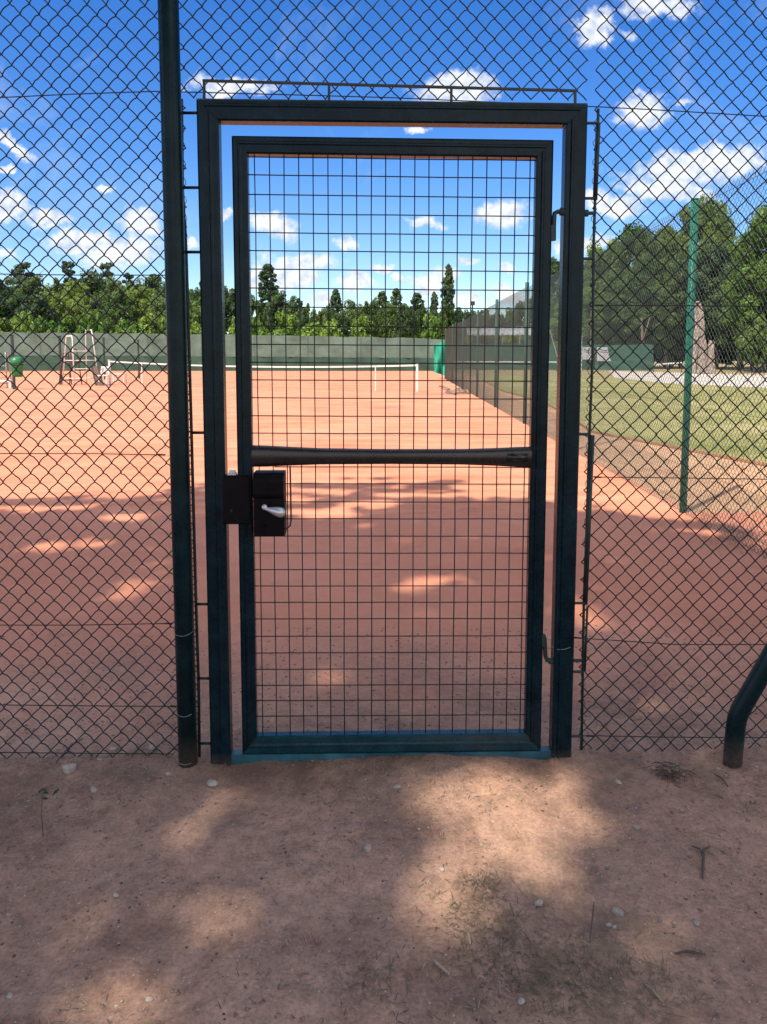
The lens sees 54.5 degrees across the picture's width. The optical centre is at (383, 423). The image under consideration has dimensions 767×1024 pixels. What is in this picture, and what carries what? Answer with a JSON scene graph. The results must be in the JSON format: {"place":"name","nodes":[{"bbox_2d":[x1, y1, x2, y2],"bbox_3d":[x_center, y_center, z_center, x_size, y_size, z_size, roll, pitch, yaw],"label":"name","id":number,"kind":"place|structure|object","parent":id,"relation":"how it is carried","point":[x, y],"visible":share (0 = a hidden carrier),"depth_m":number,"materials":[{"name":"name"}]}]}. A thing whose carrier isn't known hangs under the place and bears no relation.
{"place":"outdoors","nodes":[
{"label":"outdoors","id":0,"kind":"place"},
{"bbox_2d":[0,318,15,332],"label":"shrub","id":1,"kind":"object","parent":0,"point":[4,328],"visible":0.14,"depth_m":74.10,"materials":[{"name":"green plant"}]},
{"bbox_2d":[57,316,78,332],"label":"shrub","id":2,"kind":"object","parent":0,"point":[69,322],"visible":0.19,"depth_m":75.76,"materials":[{"name":"green plant"}]},
{"bbox_2d":[0,513,766,1023],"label":"dirt ground","id":3,"kind":"structure","parent":0,"point":[546,859],"depth_m":2.61,"materials":[{"name":"brown soil"}]},
{"bbox_2d":[0,370,689,515],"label":"clay court","id":4,"kind":"object","parent":3,"relation":"on","point":[101,443],"visible":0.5,"depth_m":13.41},
{"bbox_2d":[59,349,81,384],"bbox_3d":[-16.293,-2.944,38.683,0.763,1.864,0.907,2,6,21],"label":"umpire chair","id":5,"kind":"object","parent":4,"relation":"on","point":[69,374],"visible":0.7,"depth_m":38.50,"materials":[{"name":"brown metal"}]},
{"bbox_2d":[10,335,139,388],"bbox_3d":[-17.002,-3.542,41.009,1.524,2.613,15.016,0,5,3],"label":"divider fence","id":6,"kind":"object","parent":4,"relation":"on","point":[12,355],"visible":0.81,"depth_m":38.65,"materials":[{"name":"metal"}]},
{"bbox_2d":[9,356,23,376],"bbox_3d":[-16.426,-2.540,33.351,0.602,0.917,0.622,0,5,-1],"label":"waste bin","id":7,"kind":"object","parent":6,"relation":"attached to","point":[15,361],"visible":0.81,"depth_m":33.17,"materials":[{"name":"plastic"}]},
{"bbox_2d":[62,329,96,384],"bbox_3d":[-15.507,-3.371,38.016,1.324,2.841,1.585,-5,7,-44],"label":"umpire chair","id":8,"kind":"object","parent":4,"relation":"on","point":[86,360],"visible":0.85,"depth_m":37.88,"materials":[{"name":"white paint"}]},
{"bbox_2d":[91,366,103,385],"bbox_3d":[-14.458,-2.388,37.631,0.706,1.040,0.308,0,5,-1],"label":"chair","id":9,"kind":"object","parent":4,"relation":"on","point":[95,370],"visible":0.77,"depth_m":37.62,"materials":[{"name":"white plastic"}]},
{"bbox_2d":[0,332,444,370],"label":"windscreen fence","id":10,"kind":"object","parent":4,"relation":"on","point":[43,350],"visible":0.57,"depth_m":70.14,"materials":[{"name":"fabric"}]},
{"bbox_2d":[434,341,444,374],"bbox_3d":[3.670,-4.292,48.317,0.730,2.347,0.749,5,7,41],"label":"hanging cloth","id":11,"kind":"object","parent":10,"relation":"hanging from","point":[438,357],"visible":0.78,"depth_m":48.27,"materials":[{"name":"green fabric"}]},
{"bbox_2d":[108,360,417,391],"bbox_3d":[-6.298,-2.300,34.880,16.908,1.297,0.145,2,6,23],"label":"tennis net","id":12,"kind":"object","parent":4,"relation":"on","point":[282,372],"visible":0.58,"depth_m":33.68,"materials":[{"name":"white fabric"}]},
{"bbox_2d":[445,163,766,556],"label":"side fence","id":13,"kind":"object","parent":4,"relation":"on","point":[689,323],"visible":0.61,"depth_m":8.71,"materials":[{"name":"metal"}]},
{"bbox_2d":[0,0,766,767],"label":"chain link fence","id":14,"kind":"object","parent":3,"relation":"on","point":[178,404],"visible":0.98,"depth_m":2.77,"materials":[{"name":"black metal"}]},
{"bbox_2d":[182,79,597,765],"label":"metal gate","id":15,"kind":"structure","parent":14,"relation":"attached to","point":[248,501],"depth_m":2.76,"materials":[{"name":"black metal"}]},
{"bbox_2d":[0,624,766,1023],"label":"clay crumbs","id":16,"kind":"object","parent":3,"relation":"on","point":[178,992],"visible":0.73,"depth_m":2.75,"materials":[{"name":"orange soil"}]},
{"bbox_2d":[0,717,766,1023],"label":"leaf litter","id":17,"kind":"object","parent":3,"relation":"on","point":[361,884],"visible":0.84,"depth_m":2.27,"materials":[{"name":"brown plant"}]},
{"bbox_2d":[0,643,766,1023],"bbox_3d":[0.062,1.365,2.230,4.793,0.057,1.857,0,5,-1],"label":"pebble grit","id":18,"kind":"object","parent":3,"relation":"on","point":[606,865],"visible":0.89,"depth_m":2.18,"materials":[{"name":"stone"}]},
{"bbox_2d":[116,737,766,1023],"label":"dry grass","id":19,"kind":"structure","parent":3,"relation":"on","point":[535,962],"depth_m":1.91,"materials":[{"name":"brown plant"}]},
{"bbox_2d":[642,761,699,786],"bbox_3d":[1.078,1.301,2.760,0.211,0.044,0.180,0,5,-1],"label":"twig heap","id":20,"kind":"object","parent":3,"relation":"on","point":[668,775],"visible":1,"depth_m":2.77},
{"bbox_2d":[722,642,766,768],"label":"bent pipe","id":21,"kind":"object","parent":3,"relation":"on","point":[749,693],"visible":0.91,"depth_m":2.82,"materials":[{"name":"black metal"}]},
{"bbox_2d":[0,0,766,333],"label":"sky","id":22,"kind":"structure","parent":0,"point":[589,29],"materials":[{"name":"blue"}]},
{"bbox_2d":[432,359,766,387],"bbox_3d":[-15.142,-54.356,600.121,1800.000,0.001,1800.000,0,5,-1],"label":"ground","id":23,"kind":"structure","parent":0,"point":[717,370],"depth_m":70.25,"materials":[{"name":"green plant"}]},
{"bbox_2d":[0,278,10,301],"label":"broadleaf tree","id":24,"kind":"object","parent":23,"relation":"on","point":[5,292],"visible":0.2,"depth_m":93.18,"materials":[{"name":"green plant"}]},
{"bbox_2d":[0,300,15,319],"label":"broadleaf tree","id":25,"kind":"object","parent":23,"relation":"on","point":[3,312],"visible":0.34,"depth_m":85.95,"materials":[{"name":"green plant"}]},
{"bbox_2d":[0,292,34,329],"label":"broadleaf tree","id":26,"kind":"object","parent":23,"relation":"on","point":[14,302],"visible":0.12,"depth_m":87.23,"materials":[{"name":"green plant"}]},
{"bbox_2d":[0,262,44,288],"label":"pine tree","id":27,"kind":"object","parent":23,"relation":"on","point":[17,270],"visible":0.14,"depth_m":103.37,"materials":[{"name":"green plant"}]},
{"bbox_2d":[10,311,36,332],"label":"shrub","id":28,"kind":"object","parent":23,"relation":"on","point":[22,327],"visible":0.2,"depth_m":74.19,"materials":[{"name":"green plant"}]},
{"bbox_2d":[13,275,43,300],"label":"broadleaf tree","id":29,"kind":"object","parent":23,"relation":"on","point":[32,283],"visible":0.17,"depth_m":97.75,"materials":[{"name":"green plant"}]},
{"bbox_2d":[14,288,58,324],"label":"broadleaf tree","id":30,"kind":"object","parent":23,"relation":"on","point":[41,310],"visible":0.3,"depth_m":84.60,"materials":[{"name":"green plant"}]},
{"bbox_2d":[34,315,61,332],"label":"shrub","id":31,"kind":"object","parent":23,"relation":"on","point":[43,328],"visible":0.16,"depth_m":75.57,"materials":[{"name":"green plant"}]},
{"bbox_2d":[33,291,71,322],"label":"broadleaf tree","id":32,"kind":"object","parent":23,"relation":"on","point":[59,309],"visible":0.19,"depth_m":87.98,"materials":[{"name":"green plant"}]},
{"bbox_2d":[42,277,73,315],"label":"broadleaf tree","id":33,"kind":"object","parent":23,"relation":"on","point":[58,289],"visible":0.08,"depth_m":94.32,"materials":[{"name":"green plant"}]},
{"bbox_2d":[59,261,76,286],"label":"pine tree","id":34,"kind":"object","parent":23,"relation":"on","point":[65,265],"visible":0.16,"depth_m":105.23,"materials":[{"name":"green plant"}]},
{"bbox_2d":[60,279,95,304],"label":"broadleaf tree","id":35,"kind":"object","parent":23,"relation":"on","point":[75,290],"visible":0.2,"depth_m":93.89,"materials":[{"name":"green plant"}]},
{"bbox_2d":[60,297,96,331],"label":"broadleaf tree","id":36,"kind":"object","parent":23,"relation":"on","point":[77,310],"visible":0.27,"depth_m":84.71,"materials":[{"name":"green plant"}]},
{"bbox_2d":[75,311,105,332],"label":"shrub","id":37,"kind":"object","parent":23,"relation":"on","point":[90,320],"visible":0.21,"depth_m":74.76,"materials":[{"name":"green plant"}]},
{"bbox_2d":[76,267,106,298],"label":"broadleaf tree","id":38,"kind":"object","parent":23,"relation":"on","point":[88,281],"visible":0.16,"depth_m":98.30,"materials":[{"name":"green plant"}]},
{"bbox_2d":[79,296,115,324],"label":"broadleaf tree","id":39,"kind":"object","parent":23,"relation":"on","point":[96,308],"visible":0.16,"depth_m":88.31,"materials":[{"name":"green plant"}]},
{"bbox_2d":[95,262,113,290],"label":"pine tree","id":40,"kind":"object","parent":23,"relation":"on","point":[105,266],"visible":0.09,"depth_m":106.19,"materials":[{"name":"green plant"}]},
{"bbox_2d":[99,276,124,301],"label":"broadleaf tree","id":41,"kind":"object","parent":23,"relation":"on","point":[113,289],"visible":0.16,"depth_m":97.18,"materials":[{"name":"green plant"}]},
{"bbox_2d":[100,288,139,332],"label":"broadleaf tree","id":42,"kind":"object","parent":23,"relation":"on","point":[115,310],"visible":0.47,"depth_m":84.15,"materials":[{"name":"green plant"}]},
{"bbox_2d":[110,317,138,333],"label":"shrub","id":43,"kind":"object","parent":23,"relation":"on","point":[132,328],"visible":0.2,"depth_m":74.33,"materials":[{"name":"green plant"}]},
{"bbox_2d":[118,286,156,331],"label":"broadleaf tree","id":44,"kind":"object","parent":23,"relation":"on","point":[142,302],"visible":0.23,"depth_m":88.09,"materials":[{"name":"green plant"}]},
{"bbox_2d":[137,313,156,333],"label":"shrub","id":45,"kind":"object","parent":23,"relation":"on","point":[143,323],"visible":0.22,"depth_m":75.33,"materials":[{"name":"green plant"}]},
{"bbox_2d":[132,273,164,299],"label":"broadleaf tree","id":46,"kind":"object","parent":23,"relation":"on","point":[154,284],"visible":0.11,"depth_m":95.91,"materials":[{"name":"green plant"}]},
{"bbox_2d":[149,293,165,332],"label":"broadleaf tree","id":47,"kind":"object","parent":23,"relation":"on","point":[160,302],"visible":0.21,"depth_m":85.02,"materials":[{"name":"green plant"}]},
{"bbox_2d":[156,313,165,333],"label":"shrub","id":48,"kind":"object","parent":23,"relation":"on","point":[161,324],"visible":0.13,"depth_m":76.35,"materials":[{"name":"green plant"}]},
{"bbox_2d":[189,282,200,321],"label":"broadleaf tree","id":49,"kind":"object","parent":23,"relation":"on","point":[197,296],"visible":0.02,"depth_m":93.42,"materials":[{"name":"green plant"}]},
{"bbox_2d":[190,298,226,332],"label":"broadleaf tree","id":50,"kind":"object","parent":23,"relation":"on","point":[196,313],"visible":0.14,"depth_m":86.17,"materials":[{"name":"green plant"}]},
{"bbox_2d":[224,285,234,333],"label":"broadleaf tree","id":51,"kind":"object","parent":23,"relation":"on","point":[229,304],"visible":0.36,"depth_m":86.33,"materials":[{"name":"green plant"}]},
{"bbox_2d":[251,294,266,328],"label":"broadleaf tree","id":52,"kind":"object","parent":23,"relation":"on","point":[261,314],"visible":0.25,"depth_m":85.42,"materials":[{"name":"green plant"}]},
{"bbox_2d":[251,317,270,334],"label":"shrub","id":53,"kind":"object","parent":23,"relation":"on","point":[261,331],"visible":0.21,"depth_m":75.29,"materials":[{"name":"green plant"}]},
{"bbox_2d":[257,263,278,330],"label":"poplar tree","id":54,"kind":"object","parent":23,"relation":"on","point":[264,275],"visible":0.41,"depth_m":92.52,"materials":[{"name":"green plant"}]},
{"bbox_2d":[264,290,288,332],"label":"broadleaf tree","id":55,"kind":"object","parent":23,"relation":"on","point":[278,299],"visible":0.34,"depth_m":89.55,"materials":[{"name":"green plant"}]},
{"bbox_2d":[272,310,299,335],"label":"shrub","id":56,"kind":"object","parent":23,"relation":"on","point":[290,321],"visible":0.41,"depth_m":75.49,"materials":[{"name":"green plant"}]},
{"bbox_2d":[283,295,302,318],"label":"broadleaf tree","id":57,"kind":"object","parent":23,"relation":"on","point":[292,303],"visible":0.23,"depth_m":87.65,"materials":[{"name":"green plant"}]},
{"bbox_2d":[297,303,317,331],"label":"broadleaf tree","id":58,"kind":"object","parent":23,"relation":"on","point":[306,317],"visible":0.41,"depth_m":83.61,"materials":[{"name":"green plant"}]},
{"bbox_2d":[297,322,321,335],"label":"shrub","id":59,"kind":"object","parent":23,"relation":"on","point":[307,331],"visible":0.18,"depth_m":75.71,"materials":[{"name":"green plant"}]},
{"bbox_2d":[312,308,327,331],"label":"broadleaf tree","id":60,"kind":"object","parent":23,"relation":"on","point":[321,318],"visible":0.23,"depth_m":83.85,"materials":[{"name":"green plant"}]},
{"bbox_2d":[319,317,341,336],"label":"shrub","id":61,"kind":"object","parent":23,"relation":"on","point":[333,331],"visible":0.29,"depth_m":75.27,"materials":[{"name":"green plant"}]},
{"bbox_2d":[329,289,341,313],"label":"poplar tree","id":62,"kind":"object","parent":23,"relation":"on","point":[334,297],"visible":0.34,"depth_m":94.84,"materials":[{"name":"green plant"}]},
{"bbox_2d":[331,313,350,336],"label":"broadleaf tree","id":63,"kind":"object","parent":23,"relation":"on","point":[338,319],"visible":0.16,"depth_m":84.63,"materials":[{"name":"green plant"}]},
{"bbox_2d":[340,299,367,336],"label":"broadleaf tree","id":64,"kind":"object","parent":23,"relation":"on","point":[348,314],"visible":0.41,"depth_m":85.09,"materials":[{"name":"green plant"}]},
{"bbox_2d":[352,316,372,336],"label":"shrub","id":65,"kind":"object","parent":23,"relation":"on","point":[363,320],"visible":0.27,"depth_m":75.47,"materials":[{"name":"green plant"}]},
{"bbox_2d":[350,300,379,336],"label":"broadleaf tree","id":66,"kind":"object","parent":23,"relation":"on","point":[367,313],"visible":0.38,"depth_m":82.94,"materials":[{"name":"green plant"}]},
{"bbox_2d":[367,296,382,337],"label":"broadleaf tree","id":67,"kind":"object","parent":23,"relation":"on","point":[378,313],"visible":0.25,"depth_m":87.64,"materials":[{"name":"green plant"}]},
{"bbox_2d":[378,300,397,337],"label":"broadleaf tree","id":68,"kind":"object","parent":23,"relation":"on","point":[391,313],"visible":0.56,"depth_m":86.58,"materials":[{"name":"green plant"}]},
{"bbox_2d":[390,288,402,325],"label":"poplar tree","id":69,"kind":"object","parent":23,"relation":"on","point":[395,298],"visible":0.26,"depth_m":96.04,"materials":[{"name":"green plant"}]},
{"bbox_2d":[391,303,416,337],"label":"broadleaf tree","id":70,"kind":"object","parent":23,"relation":"on","point":[407,314],"visible":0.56,"depth_m":82.53,"materials":[{"name":"green plant"}]},
{"bbox_2d":[396,310,421,337],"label":"broadleaf tree","id":71,"kind":"object","parent":23,"relation":"on","point":[417,332],"visible":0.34,"depth_m":82.84,"materials":[{"name":"green plant"}]},
{"bbox_2d":[410,292,424,316],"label":"poplar tree","id":72,"kind":"object","parent":23,"relation":"on","point":[418,298],"visible":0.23,"depth_m":97.96,"materials":[{"name":"green plant"}]},
{"bbox_2d":[416,303,427,331],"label":"broadleaf tree","id":73,"kind":"object","parent":23,"relation":"on","point":[420,313],"visible":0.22,"depth_m":86.12,"materials":[{"name":"green plant"}]},
{"bbox_2d":[420,312,443,339],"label":"shrub","id":74,"kind":"object","parent":23,"relation":"on","point":[433,332],"visible":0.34,"depth_m":77.53,"materials":[{"name":"green plant"}]},
{"bbox_2d":[437,300,455,339],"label":"broadleaf tree","id":75,"kind":"object","parent":23,"relation":"on","point":[448,317],"visible":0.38,"depth_m":83.60,"materials":[{"name":"green plant"}]},
{"bbox_2d":[440,264,455,355],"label":"poplar tree","id":76,"kind":"object","parent":23,"relation":"on","point":[448,282],"visible":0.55,"depth_m":94.42,"materials":[{"name":"green plant"}]},
{"bbox_2d":[467,328,530,343],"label":"open shelter","id":77,"kind":"object","parent":23,"relation":"on","point":[501,332],"visible":0.11,"depth_m":80.47,"materials":[{"name":"metal"}]},
{"bbox_2d":[508,300,531,343],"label":"broadleaf tree","id":78,"kind":"object","parent":23,"relation":"on","point":[520,315],"visible":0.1,"depth_m":94.82,"materials":[{"name":"green plant"}]},
{"bbox_2d":[450,344,653,369],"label":"windscreen fence","id":79,"kind":"object","parent":23,"relation":"on","point":[623,356],"visible":0.25,"depth_m":74.64,"materials":[{"name":"fabric"}]},
{"bbox_2d":[550,256,559,340],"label":"broadleaf tree","id":80,"kind":"object","parent":23,"relation":"on","point":[554,266],"visible":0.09,"depth_m":89.00,"materials":[{"name":"green plant"}]},
{"bbox_2d":[549,304,589,344],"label":"broadleaf tree","id":81,"kind":"object","parent":23,"relation":"on","point":[584,333],"visible":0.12,"depth_m":80.72,"materials":[{"name":"green plant"}]},
{"bbox_2d":[550,268,597,331],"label":"broadleaf tree","id":82,"kind":"object","parent":23,"relation":"on","point":[590,281],"visible":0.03,"depth_m":85.86,"materials":[{"name":"green plant"}]},
{"bbox_2d":[582,286,611,344],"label":"broadleaf tree","id":83,"kind":"object","parent":23,"relation":"on","point":[595,308],"visible":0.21,"depth_m":81.37,"materials":[{"name":"green plant"}]},
{"bbox_2d":[584,238,631,307],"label":"broadleaf tree","id":84,"kind":"object","parent":23,"relation":"on","point":[597,249],"visible":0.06,"depth_m":87.26,"materials":[{"name":"green plant"}]},
{"bbox_2d":[597,310,630,344],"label":"broadleaf tree","id":85,"kind":"object","parent":23,"relation":"on","point":[614,338],"visible":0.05,"depth_m":82.40,"materials":[{"name":"green plant"}]},
{"bbox_2d":[598,265,655,344],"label":"broadleaf tree","id":86,"kind":"object","parent":23,"relation":"on","point":[617,301],"visible":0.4,"depth_m":80.72,"materials":[{"name":"green plant"}]},
{"bbox_2d":[596,221,665,313],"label":"broadleaf tree","id":87,"kind":"object","parent":23,"relation":"on","point":[636,229],"visible":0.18,"depth_m":84.86,"materials":[{"name":"green plant"}]},
{"bbox_2d":[625,276,683,349],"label":"broadleaf tree","id":88,"kind":"object","parent":23,"relation":"on","point":[654,318],"visible":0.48,"depth_m":79.82,"materials":[{"name":"green plant"}]},
{"bbox_2d":[653,224,697,367],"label":"broadleaf tree","id":89,"kind":"object","parent":23,"relation":"on","point":[670,248],"visible":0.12,"depth_m":84.98,"materials":[{"name":"green plant"}]},
{"bbox_2d":[662,240,718,339],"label":"broadleaf tree","id":90,"kind":"object","parent":23,"relation":"on","point":[679,293],"visible":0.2,"depth_m":80.99,"materials":[{"name":"green plant"}]},
{"bbox_2d":[662,194,736,301],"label":"broadleaf tree","id":91,"kind":"object","parent":23,"relation":"on","point":[709,222],"visible":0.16,"depth_m":82.38,"materials":[{"name":"green plant"}]},
{"bbox_2d":[677,243,735,368],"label":"broadleaf tree","id":92,"kind":"object","parent":23,"relation":"on","point":[715,259],"visible":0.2,"depth_m":79.12,"materials":[{"name":"green plant"}]},
{"bbox_2d":[703,256,748,369],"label":"broadleaf tree","id":93,"kind":"object","parent":23,"relation":"on","point":[729,267],"visible":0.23,"depth_m":74.78,"materials":[{"name":"green plant"}]},
{"bbox_2d":[719,254,766,371],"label":"broadleaf tree","id":94,"kind":"object","parent":23,"relation":"on","point":[750,312],"visible":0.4,"depth_m":66.21,"materials":[{"name":"green plant"}]},
{"bbox_2d":[725,203,766,371],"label":"broadleaf tree","id":95,"kind":"object","parent":23,"relation":"on","point":[753,251],"visible":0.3,"depth_m":67.89,"materials":[{"name":"green plant"}]},
{"bbox_2d":[735,314,766,372],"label":"shrub","id":96,"kind":"object","parent":23,"relation":"on","point":[750,348],"visible":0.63,"depth_m":64.71,"materials":[{"name":"green plant"}]},
{"bbox_2d":[436,373,766,512],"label":"dirt strip","id":97,"kind":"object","parent":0,"point":[753,506],"visible":0.25,"depth_m":10.26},
{"bbox_2d":[485,375,766,462],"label":"lawn","id":98,"kind":"structure","parent":0,"point":[750,425],"depth_m":20.22,"materials":[{"name":"green plant"}]},
{"bbox_2d":[490,384,765,465],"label":"lawn kerb","id":99,"kind":"structure","parent":98,"relation":"on","point":[721,455],"depth_m":12.64,"materials":[{"name":"concrete"}]},
{"bbox_2d":[609,371,766,387],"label":"gravel path","id":100,"kind":"structure","parent":0,"point":[711,376],"depth_m":49.18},
{"bbox_2d":[692,301,715,372],"bbox_3d":[26.108,-7.062,60.974,2.130,5.880,1.072,0,5,-1],"label":"broken tree trunk","id":101,"kind":"object","parent":100,"relation":"on","point":[700,349],"visible":0.53,"depth_m":60.78,"materials":[{"name":"brown wood"}]},
{"bbox_2d":[614,513,766,558],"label":"dry grass","id":102,"kind":"structure","parent":0,"point":[733,538],"depth_m":6.47,"materials":[{"name":"plant"}]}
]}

